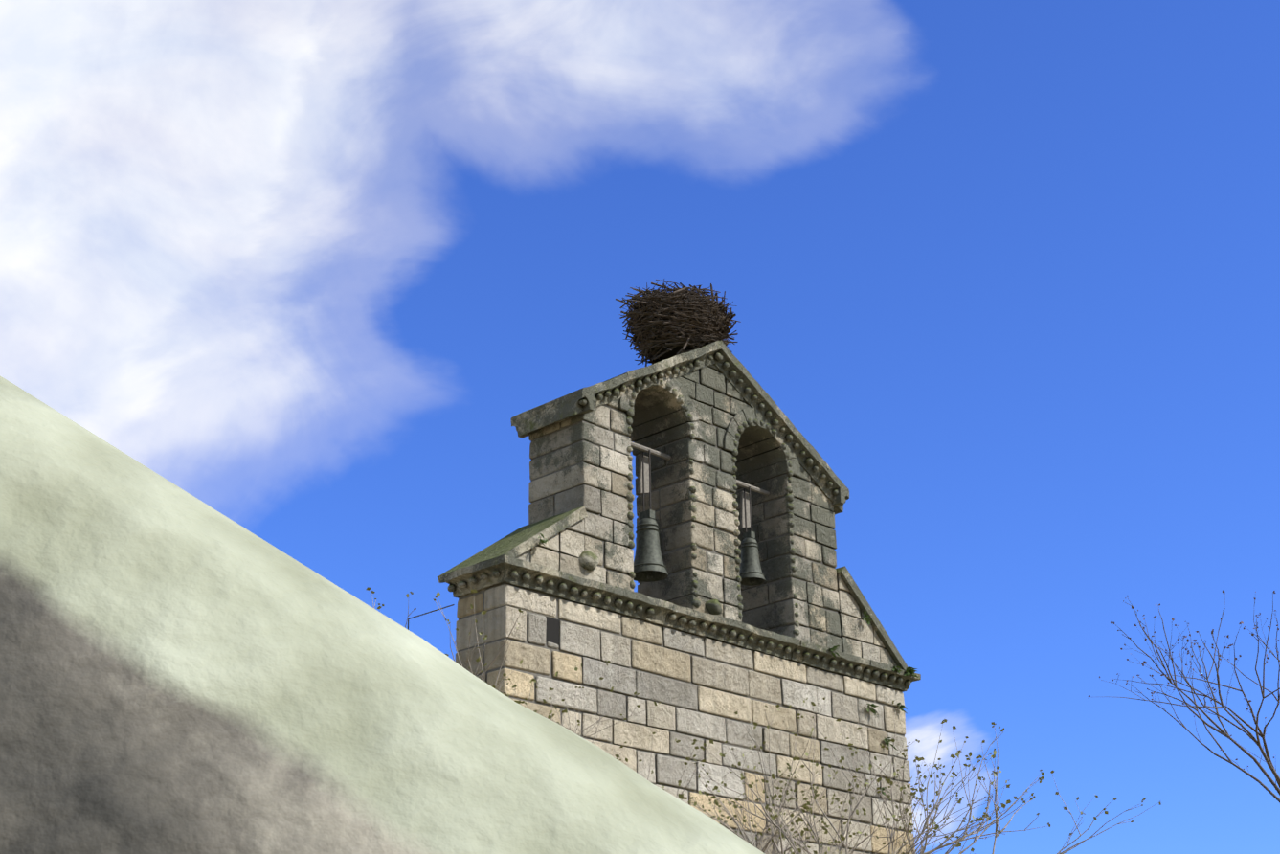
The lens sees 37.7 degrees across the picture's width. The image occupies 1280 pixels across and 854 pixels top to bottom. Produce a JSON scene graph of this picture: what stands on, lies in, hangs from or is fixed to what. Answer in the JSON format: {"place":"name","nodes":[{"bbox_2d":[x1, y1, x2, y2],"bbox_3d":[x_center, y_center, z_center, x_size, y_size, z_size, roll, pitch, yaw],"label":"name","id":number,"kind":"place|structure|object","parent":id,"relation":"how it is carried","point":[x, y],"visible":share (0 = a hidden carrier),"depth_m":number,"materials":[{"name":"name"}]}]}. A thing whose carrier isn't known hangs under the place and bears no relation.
{"place":"outdoors","nodes":[
{"label":"outdoors","id":0,"kind":"place"},
{"bbox_2d":[0,376,764,853],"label":"wall","id":1,"kind":"structure","parent":0,"point":[182,671],"depth_m":0.75,"materials":[{"name":"white paint"}]},
{"bbox_2d":[407,604,454,629],"bbox_3d":[-3.989,5.520,19.463,2.614,8.378,4.544,-20,-29,40],"label":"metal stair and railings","id":2,"kind":"object","parent":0,"point":[427,613],"depth_m":22.59,"materials":[{"name":"grey metal"}]},
{"bbox_2d":[0,0,1279,853],"label":"sky","id":3,"kind":"structure","parent":0,"point":[1009,269],"materials":[{"name":"blue"}]},
{"label":"ground","id":4,"kind":"structure","parent":0,"visible":0},
{"bbox_2d":[371,592,700,808],"bbox_3d":[-1.725,5.253,17.433,3.624,7.294,3.705,-10,-24,21],"label":"tree","id":5,"kind":"object","parent":4,"relation":"on","point":[598,721],"visible":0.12,"depth_m":17.77,"materials":[{"name":"brown plant"}]},
{"bbox_2d":[366,586,703,808],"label":"tree buds","id":6,"kind":"object","parent":5,"relation":"on","point":[521,662],"visible":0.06,"depth_m":18.46,"materials":[{"name":"brown plant"}]},
{"bbox_2d":[457,583,908,853],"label":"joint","id":7,"kind":"object","parent":4,"relation":"on","point":[550,676],"depth_m":23.25,"materials":[{"name":"grey concrete"}]},
{"bbox_2d":[455,583,561,725],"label":"corner quoins","id":8,"kind":"object","parent":7,"relation":"attached to","point":[498,623],"visible":0.29,"depth_m":21.74,"materials":[{"name":"beige stone"}]},
{"bbox_2d":[437,506,587,583],"bbox_3d":[-1.531,1.423,22.719,1.147,1.020,1.436,-20,-29,40],"label":"sloping coping","id":9,"kind":"object","parent":7,"relation":"on","point":[516,543],"visible":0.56,"depth_m":22.56,"materials":[{"name":"stone"}]},
{"bbox_2d":[515,517,584,578],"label":"shoulder blocks","id":10,"kind":"object","parent":7,"relation":"on","point":[569,544],"visible":0.27,"depth_m":22.59,"materials":[{"name":"stone"}]},
{"bbox_2d":[545,616,560,645],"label":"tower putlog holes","id":11,"kind":"object","parent":7,"relation":"in","point":[552,631],"visible":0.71,"depth_m":22.13,"materials":[{"name":"grey"}]},
{"bbox_2d":[537,528,583,555],"bbox_3d":[-1.472,1.476,22.765,0.940,0.870,1.280,-20,-29,40],"label":"shoulder","id":12,"kind":"object","parent":7,"relation":"on","point":[558,551],"depth_m":22.59},
{"bbox_2d":[444,554,920,692],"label":"cornice","id":13,"kind":"structure","parent":7,"relation":"attached to","point":[516,572],"depth_m":23.49,"materials":[{"name":"grey stone"}]},
{"bbox_2d":[531,370,839,637],"bbox_3d":[0.682,0.912,25.453,0.940,3.822,5.040,-20,-29,40],"label":"joint","id":14,"kind":"object","parent":7,"relation":"on","point":[660,508],"visible":0.1,"depth_m":25.00,"materials":[{"name":"grey concrete"}]},
{"bbox_2d":[528,364,842,651],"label":"bell gable blocks","id":15,"kind":"structure","parent":7,"relation":"on","point":[593,479],"depth_m":24.91,"materials":[{"name":"grey stone"}]},
{"bbox_2d":[578,550,721,614],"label":"stone bosses","id":16,"kind":"object","parent":15,"relation":"attached to","point":[589,560],"visible":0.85,"depth_m":22.79,"materials":[{"name":"stone"}]},
{"bbox_2d":[633,509,668,582],"bbox_3d":[0.104,1.530,24.314,0.500,0.915,0.500,-20,-29,40],"label":"bell","id":17,"kind":"object","parent":15,"relation":"attached to","point":[649,566],"visible":0.98,"depth_m":24.21,"materials":[{"name":"grey metal"}]},
{"bbox_2d":[630,441,671,494],"bbox_3d":[-0.022,0.544,24.670,0.175,0.625,1.280,-20,-29,40],"label":"bell yoke","id":18,"kind":"object","parent":15,"relation":"attached to","point":[646,460],"visible":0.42,"depth_m":24.81,"materials":[{"name":"grey wood"}]},
{"bbox_2d":[642,449,651,511],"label":"bell hanger straps","id":19,"kind":"object","parent":18,"relation":"hanging from","point":[649,481],"visible":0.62,"depth_m":24.64,"materials":[{"name":"metal"}]},
{"bbox_2d":[510,340,849,514],"bbox_3d":[0.663,-0.172,25.886,1.346,1.832,5.427,-20,-29,40],"label":"gable coping","id":20,"kind":"object","parent":15,"relation":"on","point":[724,360],"visible":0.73,"depth_m":25.53,"materials":[{"name":"stone"}]},
{"bbox_2d":[615,279,741,366],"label":"stork nest sticks","id":21,"kind":"object","parent":20,"relation":"on","point":[661,303],"visible":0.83,"depth_m":25.79,"materials":[{"name":"brown wood"}]},
{"bbox_2d":[643,304,718,359],"bbox_3d":[0.549,-1.387,26.268,1.129,0.904,1.246,-20,-29,40],"label":"stork nest","id":22,"kind":"object","parent":20,"relation":"on","point":[672,353],"visible":0.08,"depth_m":25.95,"materials":[{"name":"brown wood"}]},
{"bbox_2d":[617,373,800,490],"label":"arch voussoirs","id":23,"kind":"object","parent":15,"relation":"attached to","point":[759,457],"visible":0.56,"depth_m":25.52,"materials":[{"name":"grey stone"}]},
{"bbox_2d":[625,380,799,635],"bbox_3d":[0.993,1.039,24.957,0.168,3.006,3.376,-20,-29,40],"label":"arch bead moulding","id":24,"kind":"object","parent":15,"relation":"attached to","point":[630,497],"visible":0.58,"depth_m":24.91,"materials":[{"name":"grey stone"}]},
{"bbox_2d":[739,531,765,585],"bbox_3d":[1.514,1.804,25.802,0.400,0.736,0.400,-20,-29,40],"label":"bell","id":25,"kind":"object","parent":15,"relation":"attached to","point":[751,573],"visible":0.96,"depth_m":25.72,"materials":[{"name":"grey metal"}]},
{"bbox_2d":[736,479,769,528],"bbox_3d":[1.393,1.072,26.056,0.175,0.625,1.280,-20,-29,40],"label":"bell yoke","id":26,"kind":"object","parent":15,"relation":"attached to","point":[742,505],"visible":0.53,"depth_m":26.20,"materials":[{"name":"grey wood"}]},
{"bbox_2d":[743,486,752,532],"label":"bell hanger straps","id":27,"kind":"object","parent":26,"relation":"hanging from","point":[750,508],"visible":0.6,"depth_m":26.05,"materials":[{"name":"metal"}]},
{"bbox_2d":[527,598,915,853],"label":"tower base blocks","id":28,"kind":"structure","parent":7,"relation":"attached to","point":[588,642],"depth_m":23.91,"materials":[{"name":"beige stone"}]},
{"bbox_2d":[538,533,918,795],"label":"wall weeds","id":29,"kind":"object","parent":7,"relation":"attached to","point":[908,669],"depth_m":26.28,"materials":[{"name":"green plant"}]},
{"bbox_2d":[837,589,884,649],"bbox_3d":[2.950,2.977,27.159,0.940,1.194,1.340,-20,-29,40],"label":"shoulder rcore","id":30,"kind":"object","parent":7,"relation":"on","point":[856,617],"depth_m":26.59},
{"bbox_2d":[836,574,898,668],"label":"stone wall","id":31,"kind":"structure","parent":7,"relation":"on","point":[857,628],"depth_m":26.59,"materials":[{"name":"stone"}]},
{"bbox_2d":[835,565,908,670],"bbox_3d":[2.985,2.948,27.210,1.145,1.392,1.560,-20,-29,40],"label":"sloping coping","id":32,"kind":"object","parent":7,"relation":"on","point":[855,592],"visible":0.04,"depth_m":26.81,"materials":[{"name":"stone"}]},
{"bbox_2d":[694,701,993,853],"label":"tree","id":33,"kind":"object","parent":4,"relation":"on","point":[796,850],"visible":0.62,"depth_m":19.38,"materials":[{"name":"brown plant"}]},
{"bbox_2d":[694,700,1000,853],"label":"tree buds","id":34,"kind":"object","parent":33,"relation":"attached to","point":[838,799],"visible":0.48,"depth_m":18.98,"materials":[{"name":"brown plant"}]},
{"bbox_2d":[677,701,1037,853],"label":"tree","id":35,"kind":"object","parent":4,"relation":"on","point":[771,820],"visible":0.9,"depth_m":18.22,"materials":[{"name":"brown plant"}]},
{"bbox_2d":[674,696,1044,853],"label":"tree buds","id":36,"kind":"object","parent":35,"relation":"attached to","point":[842,758],"visible":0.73,"depth_m":18.28,"materials":[{"name":"brown plant"}]},
{"bbox_2d":[620,727,1155,853],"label":"tree","id":37,"kind":"object","parent":4,"relation":"on","point":[941,845],"visible":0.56,"depth_m":19.45,"materials":[{"name":"brown plant"}]},
{"bbox_2d":[615,721,1161,853],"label":"tree buds","id":38,"kind":"object","parent":37,"relation":"attached to","point":[878,788],"visible":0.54,"depth_m":19.47,"materials":[{"name":"brown plant"}]},
{"bbox_2d":[1101,591,1279,802],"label":"tree","id":39,"kind":"object","parent":4,"relation":"on","point":[1224,732],"visible":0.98,"depth_m":28.14,"materials":[{"name":"brown plant"}]},
{"bbox_2d":[1088,590,1279,769],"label":"buds","id":40,"kind":"object","parent":39,"relation":"attached to","point":[1187,640],"visible":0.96,"depth_m":28.03,"materials":[{"name":"red plant"}]}
]}

